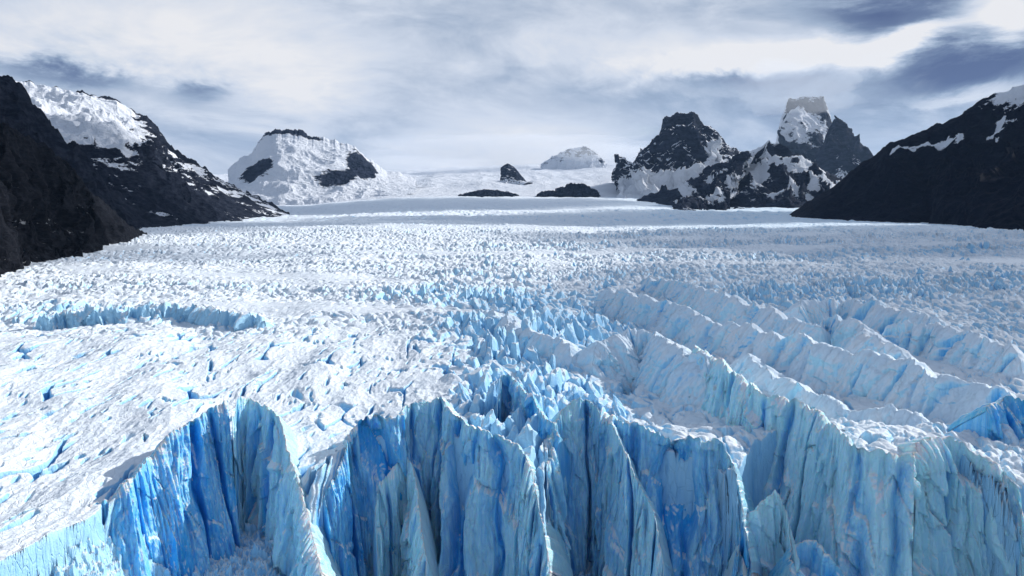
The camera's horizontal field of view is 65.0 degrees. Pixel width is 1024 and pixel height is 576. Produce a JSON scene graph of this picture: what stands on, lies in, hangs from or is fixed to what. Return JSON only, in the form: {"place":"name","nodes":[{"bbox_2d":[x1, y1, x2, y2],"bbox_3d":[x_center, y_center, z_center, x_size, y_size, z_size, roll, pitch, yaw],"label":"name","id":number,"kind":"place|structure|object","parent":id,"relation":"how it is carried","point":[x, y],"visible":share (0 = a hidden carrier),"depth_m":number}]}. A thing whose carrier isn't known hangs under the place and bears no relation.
{"place":"outdoors","nodes":[
{"label":"outdoors","id":0,"kind":"place"},
{"bbox_2d":[0,122,146,276],"bbox_3d":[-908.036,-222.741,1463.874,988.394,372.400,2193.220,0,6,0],"label":"mountain","id":1,"kind":"structure","parent":0,"point":[52,207],"depth_m":1238.09},
{"bbox_2d":[0,75,150,228],"bbox_3d":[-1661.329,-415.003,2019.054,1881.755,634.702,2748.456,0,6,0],"label":"mountain","id":2,"kind":"structure","parent":0,"point":[20,112],"depth_m":2022.12},
{"bbox_2d":[15,80,289,226],"bbox_3d":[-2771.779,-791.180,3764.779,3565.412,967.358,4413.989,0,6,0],"label":"mountain","id":3,"kind":"structure","parent":0,"point":[137,159],"depth_m":3313.18},
{"bbox_2d":[228,129,415,204],"bbox_3d":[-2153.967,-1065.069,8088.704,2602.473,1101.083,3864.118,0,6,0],"label":"mountain","id":4,"kind":"structure","parent":0,"point":[287,167],"depth_m":7570.82},
{"bbox_2d":[213,160,633,205],"bbox_3d":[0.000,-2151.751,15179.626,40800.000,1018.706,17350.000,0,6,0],"label":"snowfield","id":5,"kind":"structure","parent":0,"point":[447,181],"depth_m":9710.22},
{"bbox_2d":[458,189,518,196],"bbox_3d":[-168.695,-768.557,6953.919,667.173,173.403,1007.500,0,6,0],"label":"rock outcrop","id":6,"kind":"object","parent":5,"relation":"on","point":[487,193],"visible":0.22,"depth_m":6864.81},
{"bbox_2d":[500,163,532,184],"bbox_3d":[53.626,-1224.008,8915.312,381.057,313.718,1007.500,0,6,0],"label":"rock outcrop","id":7,"kind":"object","parent":5,"relation":"on","point":[509,173],"visible":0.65,"depth_m":8719.36},
{"bbox_2d":[540,146,606,169],"bbox_3d":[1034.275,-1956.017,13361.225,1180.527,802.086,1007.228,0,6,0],"label":"snowy mountain","id":8,"kind":"structure","parent":5,"relation":"on","point":[577,158],"depth_m":13249.61},
{"bbox_2d":[0,196,1023,575],"bbox_3d":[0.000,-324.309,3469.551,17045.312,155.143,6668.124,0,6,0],"label":"glacier","id":9,"kind":"object","parent":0,"point":[366,306],"visible":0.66,"depth_m":557.83},
{"bbox_2d":[32,301,274,331],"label":"ice ridge","id":10,"kind":"structure","parent":9,"relation":"on","point":[193,313],"depth_m":567.28},
{"bbox_2d":[89,400,240,575],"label":"ice wall","id":11,"kind":"structure","parent":9,"relation":"on","point":[180,480],"depth_m":263.98},
{"bbox_2d":[232,396,341,575],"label":"ice tower","id":12,"kind":"structure","parent":9,"relation":"on","point":[271,494],"depth_m":281.57},
{"bbox_2d":[323,414,406,575],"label":"ice buttress","id":13,"kind":"structure","parent":9,"relation":"on","point":[349,499],"depth_m":285.59},
{"bbox_2d":[372,457,438,575],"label":"ice pillar","id":14,"kind":"structure","parent":9,"relation":"on","point":[412,540],"depth_m":277.73},
{"bbox_2d":[456,357,464,367],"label":"serac","id":15,"kind":"object","parent":9,"relation":"on","point":[460,364],"visible":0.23,"depth_m":417.03},
{"bbox_2d":[455,382,471,404],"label":"serac","id":16,"kind":"object","parent":9,"relation":"on","point":[463,394],"visible":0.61,"depth_m":356.09},
{"bbox_2d":[462,367,469,374],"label":"serac","id":17,"kind":"object","parent":9,"relation":"on","point":[465,370],"visible":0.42,"depth_m":398.52},
{"bbox_2d":[473,386,484,402],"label":"serac","id":18,"kind":"object","parent":9,"relation":"on","point":[479,389],"visible":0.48,"depth_m":363.40},
{"bbox_2d":[399,396,572,575],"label":"ice buttress","id":19,"kind":"structure","parent":9,"relation":"on","point":[494,529],"depth_m":282.66},
{"bbox_2d":[482,310,580,368],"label":"ice ridge","id":20,"kind":"structure","parent":9,"relation":"on","point":[564,351],"depth_m":470.34},
{"bbox_2d":[524,372,540,394],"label":"serac","id":21,"kind":"object","parent":9,"relation":"on","point":[530,386],"visible":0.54,"depth_m":374.26},
{"bbox_2d":[496,374,571,504],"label":"ice block","id":22,"kind":"structure","parent":9,"relation":"on","point":[520,397],"depth_m":321.75},
{"bbox_2d":[531,362,541,375],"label":"serac","id":23,"kind":"object","parent":9,"relation":"on","point":[534,366],"visible":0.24,"depth_m":412.32},
{"bbox_2d":[535,303,541,310],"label":"serac","id":24,"kind":"object","parent":9,"relation":"on","point":[538,307],"visible":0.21,"depth_m":623.82},
{"bbox_2d":[573,392,580,399],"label":"serac","id":25,"kind":"object","parent":9,"relation":"on","point":[576,396],"visible":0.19,"depth_m":386.62},
{"bbox_2d":[587,390,602,413],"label":"serac","id":26,"kind":"object","parent":9,"relation":"on","point":[593,398],"visible":0.55,"depth_m":370.89},
{"bbox_2d":[603,278,610,287],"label":"serac","id":27,"kind":"object","parent":9,"relation":"on","point":[606,284],"visible":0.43,"depth_m":797.15},
{"bbox_2d":[541,398,673,575],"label":"ice buttress","id":28,"kind":"structure","parent":9,"relation":"on","point":[633,541],"depth_m":284.34},
{"bbox_2d":[607,395,626,418],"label":"serac","id":29,"kind":"object","parent":9,"relation":"on","point":[617,409],"visible":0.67,"depth_m":367.12},
{"bbox_2d":[575,327,711,407],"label":"ice ridge","id":30,"kind":"structure","parent":9,"relation":"on","point":[668,371],"depth_m":432.01},
{"bbox_2d":[592,407,762,575],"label":"ice buttress","id":31,"kind":"structure","parent":9,"relation":"on","point":[695,546],"depth_m":276.23},
{"bbox_2d":[635,277,830,344],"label":"ice ridge","id":32,"kind":"structure","parent":9,"relation":"on","point":[721,307],"depth_m":602.46},
{"bbox_2d":[723,489,799,575],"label":"ice pillar","id":33,"kind":"structure","parent":9,"relation":"on","point":[769,523],"depth_m":262.69},
{"bbox_2d":[691,345,913,575],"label":"ice ridge","id":34,"kind":"structure","parent":9,"relation":"on","point":[847,503],"depth_m":274.56},
{"bbox_2d":[591,288,1015,423],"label":"ice ridge","id":35,"kind":"structure","parent":9,"relation":"on","point":[913,384],"depth_m":414.98},
{"bbox_2d":[768,540,845,575],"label":"ice block","id":36,"kind":"structure","parent":9,"relation":"on","point":[815,558],"depth_m":252.16},
{"bbox_2d":[730,353,947,431],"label":"ice ridge","id":37,"kind":"structure","parent":9,"relation":"on","point":[759,373],"depth_m":369.53},
{"bbox_2d":[783,298,947,334],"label":"ice ridge","id":38,"kind":"structure","parent":9,"relation":"on","point":[878,315],"depth_m":590.84},
{"bbox_2d":[819,314,935,373],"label":"ice ridge","id":39,"kind":"structure","parent":9,"relation":"on","point":[853,336],"depth_m":476.55},
{"bbox_2d":[916,268,924,273],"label":"serac","id":40,"kind":"object","parent":9,"relation":"on","point":[919,271],"visible":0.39,"depth_m":956.05},
{"bbox_2d":[881,320,1023,380],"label":"ice ridge","id":41,"kind":"structure","parent":9,"relation":"on","point":[980,353],"depth_m":461.95},
{"bbox_2d":[897,436,1023,575],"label":"ice buttress","id":42,"kind":"structure","parent":9,"relation":"on","point":[949,528],"depth_m":263.72},
{"bbox_2d":[947,395,1023,440],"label":"glacier ice","id":43,"kind":"structure","parent":9,"relation":"on","point":[986,420],"depth_m":305.53},
{"bbox_2d":[993,279,1005,290],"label":"serac","id":44,"kind":"object","parent":9,"relation":"on","point":[998,285],"visible":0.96,"depth_m":798.49},
{"bbox_2d":[0,0,1023,173],"label":"sky","id":45,"kind":"structure","parent":0,"point":[408,84]},
{"bbox_2d":[535,183,599,196],"bbox_3d":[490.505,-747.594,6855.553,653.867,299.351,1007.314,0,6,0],"label":"rock outcrop","id":46,"kind":"object","parent":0,"point":[576,190],"visible":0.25,"depth_m":6761.78},
{"bbox_2d":[611,111,740,197],"bbox_3d":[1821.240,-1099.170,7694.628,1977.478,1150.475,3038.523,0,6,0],"label":"mountain","id":47,"kind":"structure","parent":0,"point":[677,150],"depth_m":7175.59},
{"bbox_2d":[637,140,842,210],"bbox_3d":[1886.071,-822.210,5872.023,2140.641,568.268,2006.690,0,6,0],"label":"mountain","id":48,"kind":"structure","parent":0,"point":[768,173],"depth_m":5831.11},
{"bbox_2d":[775,96,831,162],"bbox_3d":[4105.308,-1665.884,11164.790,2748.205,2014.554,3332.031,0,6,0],"label":"mountain","id":49,"kind":"structure","parent":0,"point":[805,124],"depth_m":10858.05},
{"bbox_2d":[815,115,872,177],"bbox_3d":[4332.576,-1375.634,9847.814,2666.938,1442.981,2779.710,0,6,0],"label":"mountain","id":50,"kind":"structure","parent":0,"point":[843,152],"depth_m":9483.76},
{"bbox_2d":[790,85,1023,229],"bbox_3d":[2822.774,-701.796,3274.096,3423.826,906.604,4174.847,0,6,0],"label":"mountain","id":51,"kind":"structure","parent":0,"point":[966,168],"depth_m":3225.76}
]}

